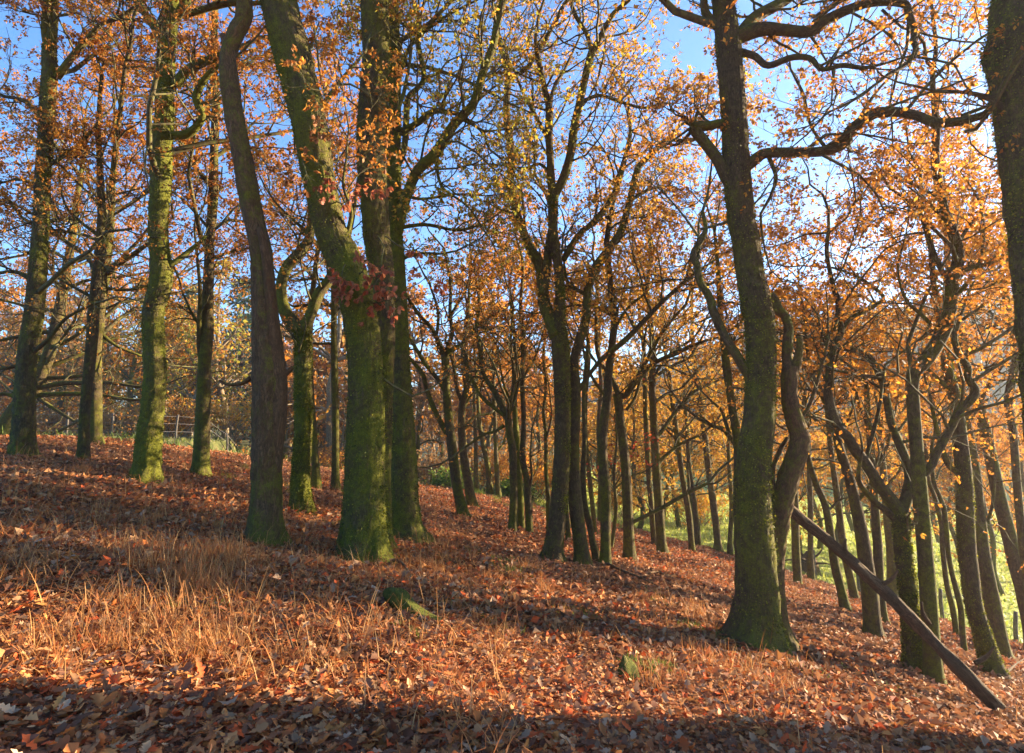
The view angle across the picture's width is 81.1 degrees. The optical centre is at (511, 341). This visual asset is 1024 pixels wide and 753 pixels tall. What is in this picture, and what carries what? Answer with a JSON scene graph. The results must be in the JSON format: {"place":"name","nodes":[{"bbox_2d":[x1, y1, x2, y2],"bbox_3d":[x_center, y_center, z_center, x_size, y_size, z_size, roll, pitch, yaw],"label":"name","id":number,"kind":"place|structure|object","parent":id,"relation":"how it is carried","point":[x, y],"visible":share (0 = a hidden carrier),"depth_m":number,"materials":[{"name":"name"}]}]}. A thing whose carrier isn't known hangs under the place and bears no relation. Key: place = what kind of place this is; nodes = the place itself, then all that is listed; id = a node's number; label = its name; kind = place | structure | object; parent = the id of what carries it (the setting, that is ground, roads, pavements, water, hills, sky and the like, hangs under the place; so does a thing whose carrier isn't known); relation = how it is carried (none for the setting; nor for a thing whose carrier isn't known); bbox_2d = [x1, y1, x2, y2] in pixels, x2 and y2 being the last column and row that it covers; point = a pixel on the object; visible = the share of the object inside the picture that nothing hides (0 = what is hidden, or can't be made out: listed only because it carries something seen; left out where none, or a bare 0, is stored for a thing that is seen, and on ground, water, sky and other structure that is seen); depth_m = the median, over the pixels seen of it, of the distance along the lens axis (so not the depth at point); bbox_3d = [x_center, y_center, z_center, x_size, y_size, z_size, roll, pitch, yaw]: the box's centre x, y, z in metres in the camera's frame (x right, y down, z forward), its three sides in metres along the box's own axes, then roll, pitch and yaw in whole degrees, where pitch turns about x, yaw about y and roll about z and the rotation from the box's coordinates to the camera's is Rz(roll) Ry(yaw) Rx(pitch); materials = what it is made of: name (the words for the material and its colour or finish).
{"place":"outdoors","nodes":[
{"label":"outdoors","id":0,"kind":"place"},
{"bbox_2d":[0,0,1011,416],"label":"sky","id":1,"kind":"structure","parent":0,"point":[692,43],"materials":[{"name":"blue"}]},
{"bbox_2d":[0,433,1023,752],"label":"ground","id":2,"kind":"structure","parent":0,"point":[176,704],"depth_m":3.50,"materials":[{"name":"brown plant"}]},
{"bbox_2d":[0,0,215,457],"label":"oak tree","id":3,"kind":"object","parent":2,"relation":"on","point":[23,427],"visible":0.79,"depth_m":10.04,"materials":[{"name":"brown plant"}]},
{"bbox_2d":[0,57,229,436],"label":"oak tree","id":4,"kind":"object","parent":2,"relation":"on","point":[46,358],"visible":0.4,"depth_m":15.48,"materials":[{"name":"orange plant"}]},
{"bbox_2d":[0,0,233,460],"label":"oak tree","id":5,"kind":"object","parent":2,"relation":"on","point":[83,439],"visible":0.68,"depth_m":10.49,"materials":[{"name":"brown plant"}]},
{"bbox_2d":[0,27,271,444],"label":"oak tree","id":6,"kind":"object","parent":2,"relation":"on","point":[96,427],"visible":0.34,"depth_m":13.64,"materials":[{"name":"brown plant"}]},
{"bbox_2d":[0,526,348,687],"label":"dry grass","id":7,"kind":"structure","parent":2,"relation":"on","point":[211,552],"depth_m":3.53,"materials":[{"name":"brown plant"}]},
{"bbox_2d":[52,0,340,477],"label":"oak tree","id":8,"kind":"object","parent":2,"relation":"on","point":[204,320],"visible":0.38,"depth_m":11.07,"materials":[{"name":"brown plant"}]},
{"bbox_2d":[102,0,361,484],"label":"oak tree","id":9,"kind":"object","parent":2,"relation":"on","point":[147,454],"visible":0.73,"depth_m":9.25,"materials":[{"name":"green plant"}]},
{"bbox_2d":[218,0,294,549],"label":"dead tree","id":10,"kind":"object","parent":2,"relation":"on","point":[270,373],"visible":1,"depth_m":6.21,"materials":[{"name":"brown wood"}]},
{"bbox_2d":[180,56,431,490],"bbox_3d":[-4.275,-1.560,13.090,4.948,9.875,3.657,3,-8,-19],"label":"oak tree","id":11,"kind":"object","parent":2,"relation":"on","point":[335,475],"visible":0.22,"depth_m":12.94,"materials":[{"name":"brown plant"}]},
{"bbox_2d":[217,90,417,488],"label":"oak tree","id":12,"kind":"object","parent":2,"relation":"on","point":[316,480],"visible":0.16,"depth_m":12.67,"materials":[{"name":"brown plant"}]},
{"bbox_2d":[210,0,456,514],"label":"oak tree","id":13,"kind":"object","parent":2,"relation":"on","point":[301,491],"visible":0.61,"depth_m":9.00,"materials":[{"name":"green plant"}]},
{"bbox_2d":[254,0,496,565],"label":"oak tree","id":14,"kind":"object","parent":2,"relation":"on","point":[362,528],"visible":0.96,"depth_m":6.39,"materials":[{"name":"green plant"}]},
{"bbox_2d":[318,0,468,547],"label":"oak tree","id":15,"kind":"object","parent":2,"relation":"on","point":[375,212],"visible":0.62,"depth_m":7.39,"materials":[{"name":"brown plant"}]},
{"bbox_2d":[0,460,836,696],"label":"dry grass","id":16,"kind":"structure","parent":2,"relation":"on","point":[198,652],"depth_m":4.57,"materials":[{"name":"brown plant"}]},
{"bbox_2d":[322,190,590,516],"bbox_3d":[-1.159,-0.123,12.761,5.844,7.686,4.504,0,-8,0],"label":"oak tree","id":17,"kind":"object","parent":2,"relation":"on","point":[458,493],"visible":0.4,"depth_m":12.48,"materials":[{"name":"brown plant"}]},
{"bbox_2d":[312,0,626,546],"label":"oak tree","id":18,"kind":"object","parent":2,"relation":"on","point":[406,506],"visible":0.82,"depth_m":8.21,"materials":[{"name":"brown plant"}]},
{"bbox_2d":[419,272,528,494],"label":"oak tree","id":19,"kind":"object","parent":2,"relation":"on","point":[489,487],"visible":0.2,"depth_m":20.42,"materials":[{"name":"brown plant"}]},
{"bbox_2d":[427,300,520,490],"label":"oak tree","id":20,"kind":"object","parent":2,"relation":"on","point":[475,479],"visible":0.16,"depth_m":20.15,"materials":[{"name":"brown plant"}]},
{"bbox_2d":[410,198,550,506],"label":"oak tree","id":21,"kind":"object","parent":2,"relation":"on","point":[464,400],"visible":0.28,"depth_m":14.56,"materials":[{"name":"brown plant"}]},
{"bbox_2d":[423,290,553,497],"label":"oak tree","id":22,"kind":"object","parent":2,"relation":"on","point":[498,493],"visible":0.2,"depth_m":20.43,"materials":[{"name":"orange plant"}]},
{"bbox_2d":[408,180,591,530],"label":"oak tree","id":23,"kind":"object","parent":2,"relation":"on","point":[504,412],"visible":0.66,"depth_m":11.57,"materials":[{"name":"orange plant"}]},
{"bbox_2d":[0,531,1016,752],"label":"leaf litter","id":24,"kind":"object","parent":2,"relation":"on","point":[195,690],"visible":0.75,"depth_m":3.27,"materials":[{"name":"brown plant"}]},
{"bbox_2d":[383,587,444,624],"bbox_3d":[-0.745,2.021,4.537,0.565,0.264,0.208,-3,-9,23],"label":"rock","id":25,"kind":"object","parent":24,"relation":"on","point":[402,595],"visible":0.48,"depth_m":4.51,"materials":[{"name":"green stone"}]},
{"bbox_2d":[0,429,1023,752],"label":"flattened grass","id":26,"kind":"structure","parent":2,"relation":"on","point":[294,585],"depth_m":4.33,"materials":[{"name":"brown plant"}]},
{"bbox_2d":[452,213,574,527],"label":"oak tree","id":27,"kind":"object","parent":2,"relation":"on","point":[521,520],"visible":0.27,"depth_m":12.40,"materials":[{"name":"orange plant"}]},
{"bbox_2d":[457,170,600,531],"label":"oak tree","id":28,"kind":"object","parent":2,"relation":"on","point":[528,481],"visible":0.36,"depth_m":11.83,"materials":[{"name":"brown plant"}]},
{"bbox_2d":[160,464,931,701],"bbox_3d":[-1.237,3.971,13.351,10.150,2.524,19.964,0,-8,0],"label":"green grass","id":29,"kind":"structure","parent":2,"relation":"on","point":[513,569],"depth_m":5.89,"materials":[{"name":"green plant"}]},
{"bbox_2d":[501,254,593,528],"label":"oak tree","id":30,"kind":"object","parent":2,"relation":"on","point":[546,478],"visible":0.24,"depth_m":12.79,"materials":[{"name":"brown plant"}]},
{"bbox_2d":[424,0,719,563],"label":"oak tree","id":31,"kind":"object","parent":2,"relation":"on","point":[558,333],"visible":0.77,"depth_m":9.13,"materials":[{"name":"brown plant"}]},
{"bbox_2d":[526,282,625,539],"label":"oak tree","id":32,"kind":"object","parent":2,"relation":"on","point":[568,534],"visible":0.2,"depth_m":11.99,"materials":[{"name":"orange plant"}]},
{"bbox_2d":[537,263,633,533],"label":"oak tree","id":33,"kind":"object","parent":2,"relation":"on","point":[591,496],"visible":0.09,"depth_m":14.67,"materials":[{"name":"brown plant"}]},
{"bbox_2d":[510,239,670,562],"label":"oak tree","id":34,"kind":"object","parent":2,"relation":"on","point":[595,551],"visible":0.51,"depth_m":9.54,"materials":[{"name":"brown plant"}]},
{"bbox_2d":[471,68,729,564],"bbox_3d":[1.681,-0.686,9.680,3.466,8.523,3.666,-7,-10,40],"label":"oak tree","id":35,"kind":"object","parent":2,"relation":"on","point":[605,556],"visible":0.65,"depth_m":9.44,"materials":[{"name":"brown plant"}]},
{"bbox_2d":[536,242,664,520],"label":"oak tree","id":36,"kind":"object","parent":2,"relation":"on","point":[600,370],"visible":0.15,"depth_m":19.30,"materials":[{"name":"brown plant"}]},
{"bbox_2d":[545,360,679,547],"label":"oak tree","id":37,"kind":"object","parent":2,"relation":"on","point":[614,477],"visible":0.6,"depth_m":11.88,"materials":[{"name":"brown plant"}]},
{"bbox_2d":[592,197,683,544],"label":"oak tree","id":38,"kind":"object","parent":2,"relation":"on","point":[648,480],"visible":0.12,"depth_m":15.41,"materials":[{"name":"brown plant"}]},
{"bbox_2d":[565,123,744,555],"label":"oak tree","id":39,"kind":"object","parent":2,"relation":"on","point":[661,543],"visible":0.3,"depth_m":14.19,"materials":[{"name":"orange plant"}]},
{"bbox_2d":[518,4,799,564],"bbox_3d":[2.549,-1.335,9.668,4.054,9.839,3.463,-6,-10,39],"label":"oak tree","id":40,"kind":"object","parent":2,"relation":"on","point":[581,553],"visible":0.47,"depth_m":9.39,"materials":[{"name":"brown plant"}]},
{"bbox_2d":[517,165,801,560],"bbox_3d":[2.761,0.397,11.396,5.324,7.372,3.488,0,-8,0],"label":"oak tree","id":41,"kind":"object","parent":2,"relation":"on","point":[629,548],"visible":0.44,"depth_m":11.01,"materials":[{"name":"orange plant"}]},
{"bbox_2d":[609,245,740,551],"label":"oak tree","id":42,"kind":"object","parent":2,"relation":"on","point":[689,521],"visible":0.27,"depth_m":16.48,"materials":[{"name":"orange plant"}]},
{"bbox_2d":[623,311,733,545],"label":"oak tree","id":43,"kind":"object","parent":2,"relation":"on","point":[697,535],"visible":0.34,"depth_m":19.02,"materials":[{"name":"orange plant"}]},
{"bbox_2d":[614,231,780,551],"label":"oak tree","id":44,"kind":"object","parent":2,"relation":"on","point":[718,546],"visible":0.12,"depth_m":18.80,"materials":[{"name":"orange plant"}]},
{"bbox_2d":[603,118,819,508],"bbox_3d":[3.031,0.074,8.698,2.715,7.683,2.834,-7,-11,42],"label":"oak tree","id":45,"kind":"object","parent":2,"relation":"on","point":[732,410],"visible":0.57,"depth_m":8.72,"materials":[{"name":"orange plant"}]},
{"bbox_2d":[691,342,778,554],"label":"oak tree","id":46,"kind":"object","parent":2,"relation":"on","point":[730,539],"visible":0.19,"depth_m":18.53,"materials":[{"name":"brown plant"}]},
{"bbox_2d":[488,0,1023,659],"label":"oak tree","id":47,"kind":"object","parent":2,"relation":"on","point":[754,616],"visible":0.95,"depth_m":6.50,"materials":[{"name":"brown plant"}]},
{"bbox_2d":[689,269,900,583],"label":"oak tree","id":48,"kind":"object","parent":2,"relation":"on","point":[796,554],"visible":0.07,"depth_m":14.48,"materials":[{"name":"orange plant"}]},
{"bbox_2d":[771,292,829,654],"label":"dead tree","id":49,"kind":"object","parent":2,"relation":"on","point":[789,475],"visible":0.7,"depth_m":6.40,"materials":[{"name":"brown wood"}]},
{"bbox_2d":[696,183,916,639],"bbox_3d":[4.410,0.993,8.969,3.254,7.064,2.746,6,-10,-39],"label":"oak tree","id":50,"kind":"object","parent":2,"relation":"on","point":[871,616],"visible":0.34,"depth_m":8.99,"materials":[{"name":"orange plant"}]},
{"bbox_2d":[737,329,904,579],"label":"oak tree","id":51,"kind":"object","parent":2,"relation":"on","point":[810,565],"visible":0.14,"depth_m":17.30,"materials":[{"name":"orange plant"}]},
{"bbox_2d":[776,289,895,611],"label":"oak tree","id":52,"kind":"object","parent":2,"relation":"on","point":[843,600],"visible":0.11,"depth_m":11.14,"materials":[{"name":"orange plant"}]},
{"bbox_2d":[768,271,903,598],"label":"oak tree","id":53,"kind":"object","parent":2,"relation":"on","point":[852,585],"visible":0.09,"depth_m":14.12,"materials":[{"name":"brown plant"}]},
{"bbox_2d":[691,99,1022,674],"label":"oak tree","id":54,"kind":"object","parent":2,"relation":"on","point":[897,511],"visible":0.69,"depth_m":7.11,"materials":[{"name":"orange plant"}]},
{"bbox_2d":[779,271,962,624],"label":"oak tree","id":55,"kind":"object","parent":2,"relation":"on","point":[877,544],"visible":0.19,"depth_m":10.58,"materials":[{"name":"orange plant"}]},
{"bbox_2d":[802,289,939,595],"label":"oak tree","id":56,"kind":"object","parent":2,"relation":"on","point":[890,569],"visible":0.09,"depth_m":15.02,"materials":[{"name":"orange plant"}]},
{"bbox_2d":[737,0,1023,735],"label":"oak tree","id":57,"kind":"object","parent":2,"relation":"on","point":[1002,53],"visible":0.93,"depth_m":5.17,"materials":[{"name":"brown plant"}]},
{"bbox_2d":[791,506,1005,710],"bbox_3d":[3.880,2.579,6.513,2.129,2.171,0.328,-5,-10,35],"label":"fallen log","id":58,"kind":"object","parent":2,"relation":"on","point":[976,686],"visible":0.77,"depth_m":6.30,"materials":[{"name":"brown wood"}]},
{"bbox_2d":[800,546,1022,641],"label":"fence","id":59,"kind":"object","parent":2,"relation":"on","point":[1015,635],"visible":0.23,"depth_m":16.12,"materials":[{"name":"wood"}]},
{"bbox_2d":[812,95,1018,679],"bbox_3d":[5.939,0.582,8.047,4.674,8.117,3.390,5,-9,-32],"label":"oak tree","id":60,"kind":"object","parent":2,"relation":"on","point":[984,639],"visible":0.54,"depth_m":8.20,"materials":[{"name":"orange plant"}]},
{"bbox_2d":[811,0,1020,685],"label":"oak tree","id":61,"kind":"object","parent":2,"relation":"on","point":[932,664],"visible":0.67,"depth_m":6.89,"materials":[{"name":"orange plant"}]},
{"bbox_2d":[813,157,1023,605],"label":"oak tree","id":62,"kind":"object","parent":2,"relation":"on","point":[1016,474],"visible":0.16,"depth_m":11.89,"materials":[{"name":"orange plant"}]},
{"bbox_2d":[852,317,1008,650],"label":"oak tree","id":63,"kind":"object","parent":2,"relation":"on","point":[961,618],"visible":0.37,"depth_m":9.83,"materials":[{"name":"orange plant"}]},
{"bbox_2d":[852,357,1009,635],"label":"oak tree","id":64,"kind":"object","parent":2,"relation":"on","point":[953,613],"visible":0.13,"depth_m":11.91,"materials":[{"name":"orange plant"}]},
{"bbox_2d":[849,118,1023,648],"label":"oak tree","id":65,"kind":"object","parent":2,"relation":"on","point":[1002,508],"visible":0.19,"depth_m":12.38,"materials":[{"name":"orange plant"}]},
{"bbox_2d":[878,205,1023,661],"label":"oak tree","id":66,"kind":"object","parent":2,"relation":"on","point":[992,603],"visible":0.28,"depth_m":10.54,"materials":[{"name":"orange plant"}]},
{"bbox_2d":[1,292,1023,643],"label":"meadow","id":67,"kind":"structure","parent":0,"point":[217,444],"depth_m":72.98,"materials":[{"name":"green plant"}]},
{"bbox_2d":[0,249,103,409],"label":"tree","id":68,"kind":"object","parent":67,"relation":"on","point":[3,354],"visible":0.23,"depth_m":34.00,"materials":[{"name":"orange plant"}]},
{"bbox_2d":[36,406,78,435],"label":"bush","id":69,"kind":"object","parent":67,"relation":"on","point":[50,420],"visible":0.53,"depth_m":33.56,"materials":[{"name":"brown plant"}]},
{"bbox_2d":[39,266,131,433],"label":"tree","id":70,"kind":"object","parent":67,"relation":"on","point":[69,365],"visible":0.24,"depth_m":42.27,"materials":[{"name":"orange plant"}]},
{"bbox_2d":[77,399,139,437],"bbox_3d":[-23.308,4.904,35.471,3.980,2.869,3.605,-7,-10,41],"label":"bush","id":71,"kind":"object","parent":67,"relation":"on","point":[124,423],"visible":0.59,"depth_m":35.41,"materials":[{"name":"brown plant"}]},
{"bbox_2d":[102,275,194,436],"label":"tree","id":72,"kind":"object","parent":67,"relation":"on","point":[125,371],"visible":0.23,"depth_m":38.28,"materials":[{"name":"orange plant"}]},
{"bbox_2d":[131,395,194,438],"bbox_3d":[-18.664,4.160,32.836,3.719,2.571,3.577,4,-9,-29],"label":"bush","id":73,"kind":"object","parent":67,"relation":"on","point":[184,417],"visible":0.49,"depth_m":32.56,"materials":[{"name":"brown plant"}]},
{"bbox_2d":[119,304,228,436],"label":"tree","id":74,"kind":"object","parent":67,"relation":"on","point":[191,389],"visible":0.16,"depth_m":45.59,"materials":[{"name":"orange plant"}]},
{"bbox_2d":[166,387,251,440],"bbox_3d":[-16.670,4.378,34.873,6.211,3.296,5.378,-7,-11,42],"label":"bush","id":75,"kind":"object","parent":67,"relation":"on","point":[218,409],"visible":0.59,"depth_m":34.34,"materials":[{"name":"brown plant"}]},
{"bbox_2d":[214,275,251,444],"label":"tree","id":76,"kind":"object","parent":67,"relation":"on","point":[238,300],"visible":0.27,"depth_m":58.24,"materials":[{"name":"plant"}]},
{"bbox_2d":[286,337,347,447],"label":"tree","id":77,"kind":"object","parent":67,"relation":"on","point":[319,425],"visible":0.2,"depth_m":39.42,"materials":[{"name":"orange plant"}]},
{"bbox_2d":[410,350,445,475],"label":"tree","id":78,"kind":"object","parent":67,"relation":"on","point":[421,403],"visible":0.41,"depth_m":42.99,"materials":[{"name":"orange plant"}]},
{"bbox_2d":[416,444,460,484],"bbox_3d":[-4.344,6.751,32.433,4.520,2.571,5.048,4,-9,-24],"label":"bush","id":79,"kind":"object","parent":67,"relation":"on","point":[426,471],"visible":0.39,"depth_m":32.22,"materials":[{"name":"brown plant"}]},
{"bbox_2d":[419,465,480,488],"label":"bush","id":80,"kind":"object","parent":67,"relation":"on","point":[440,479],"visible":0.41,"depth_m":25.98,"materials":[{"name":"green plant"}]},
{"bbox_2d":[458,440,508,488],"bbox_3d":[-0.821,6.334,30.561,4.175,2.668,4.030,0,-8,0],"label":"bush","id":81,"kind":"object","parent":67,"relation":"on","point":[501,457],"visible":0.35,"depth_m":30.05,"materials":[{"name":"orange plant"}]},
{"bbox_2d":[441,347,552,479],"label":"tree","id":82,"kind":"object","parent":67,"relation":"on","point":[488,438],"visible":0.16,"depth_m":39.54,"materials":[{"name":"orange plant"}]},
{"bbox_2d":[0,243,1012,493],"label":"distant wood","id":83,"kind":"object","parent":67,"relation":"on","point":[318,353],"visible":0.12,"depth_m":44.88,"materials":[{"name":"brown plant"}]},
{"bbox_2d":[477,347,554,466],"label":"tree","id":84,"kind":"object","parent":67,"relation":"on","point":[538,427],"visible":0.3,"depth_m":37.33,"materials":[{"name":"orange plant"}]},
{"bbox_2d":[485,446,552,502],"bbox_3d":[0.818,6.139,27.234,3.978,2.919,3.975,0,-8,0],"label":"bush","id":85,"kind":"object","parent":67,"relation":"on","point":[539,474],"visible":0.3,"depth_m":26.84,"materials":[{"name":"orange plant"}]},
{"bbox_2d":[534,328,667,500],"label":"tree","id":86,"kind":"object","parent":67,"relation":"on","point":[591,440],"visible":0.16,"depth_m":25.59,"materials":[{"name":"orange plant"}]},
{"bbox_2d":[586,472,675,518],"bbox_3d":[6.027,7.682,30.134,4.695,2.764,4.402,0,-8,0],"label":"bush","id":87,"kind":"object","parent":67,"relation":"on","point":[619,498],"visible":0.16,"depth_m":29.79,"materials":[{"name":"orange plant"}]},
{"bbox_2d":[579,361,685,528],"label":"tree","id":88,"kind":"object","parent":67,"relation":"on","point":[641,503],"visible":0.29,"depth_m":23.14,"materials":[{"name":"orange plant"}]},
{"bbox_2d":[612,366,716,524],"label":"tree","id":89,"kind":"object","parent":67,"relation":"on","point":[671,455],"visible":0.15,"depth_m":27.36,"materials":[{"name":"orange plant"}]},
{"bbox_2d":[635,371,726,527],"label":"tree","id":90,"kind":"object","parent":67,"relation":"on","point":[678,521],"visible":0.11,"depth_m":32.30,"materials":[{"name":"orange plant"}]},
{"bbox_2d":[663,482,728,526],"bbox_3d":[10.409,9.178,33.229,4.710,2.696,4.926,0,-8,0],"label":"bush","id":91,"kind":"object","parent":67,"relation":"on","point":[705,503],"visible":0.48,"depth_m":32.47,"materials":[{"name":"orange plant"}]},
{"bbox_2d":[661,378,733,527],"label":"tree","id":92,"kind":"object","parent":67,"relation":"on","point":[695,465],"visible":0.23,"depth_m":24.48,"materials":[{"name":"orange plant"}]},
{"bbox_2d":[730,404,829,552],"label":"tree","id":93,"kind":"object","parent":67,"relation":"on","point":[804,507],"visible":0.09,"depth_m":26.39,"materials":[{"name":"orange plant"}]},
{"bbox_2d":[775,391,863,549],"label":"tree","id":94,"kind":"object","parent":67,"relation":"on","point":[820,544],"visible":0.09,"depth_m":29.17,"materials":[{"name":"orange plant"}]},
{"bbox_2d":[775,401,913,558],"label":"tree","id":95,"kind":"object","parent":67,"relation":"on","point":[841,481],"visible":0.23,"depth_m":23.61,"materials":[{"name":"orange plant"}]},
{"bbox_2d":[846,404,954,576],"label":"tree","id":96,"kind":"object","parent":67,"relation":"on","point":[894,484],"visible":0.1,"depth_m":23.08,"materials":[{"name":"orange plant"}]},
{"bbox_2d":[880,409,1011,551],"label":"tree","id":97,"kind":"object","parent":67,"relation":"on","point":[950,514],"visible":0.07,"depth_m":25.34,"materials":[{"name":"orange plant"}]},
{"bbox_2d":[928,419,1023,594],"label":"tree","id":98,"kind":"object","parent":67,"relation":"on","point":[987,498],"visible":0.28,"depth_m":21.25,"materials":[{"name":"brown plant"}]},
{"bbox_2d":[978,404,1023,527],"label":"tree","id":99,"kind":"object","parent":67,"relation":"on","point":[1020,442],"visible":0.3,"depth_m":24.46,"materials":[{"name":"orange plant"}]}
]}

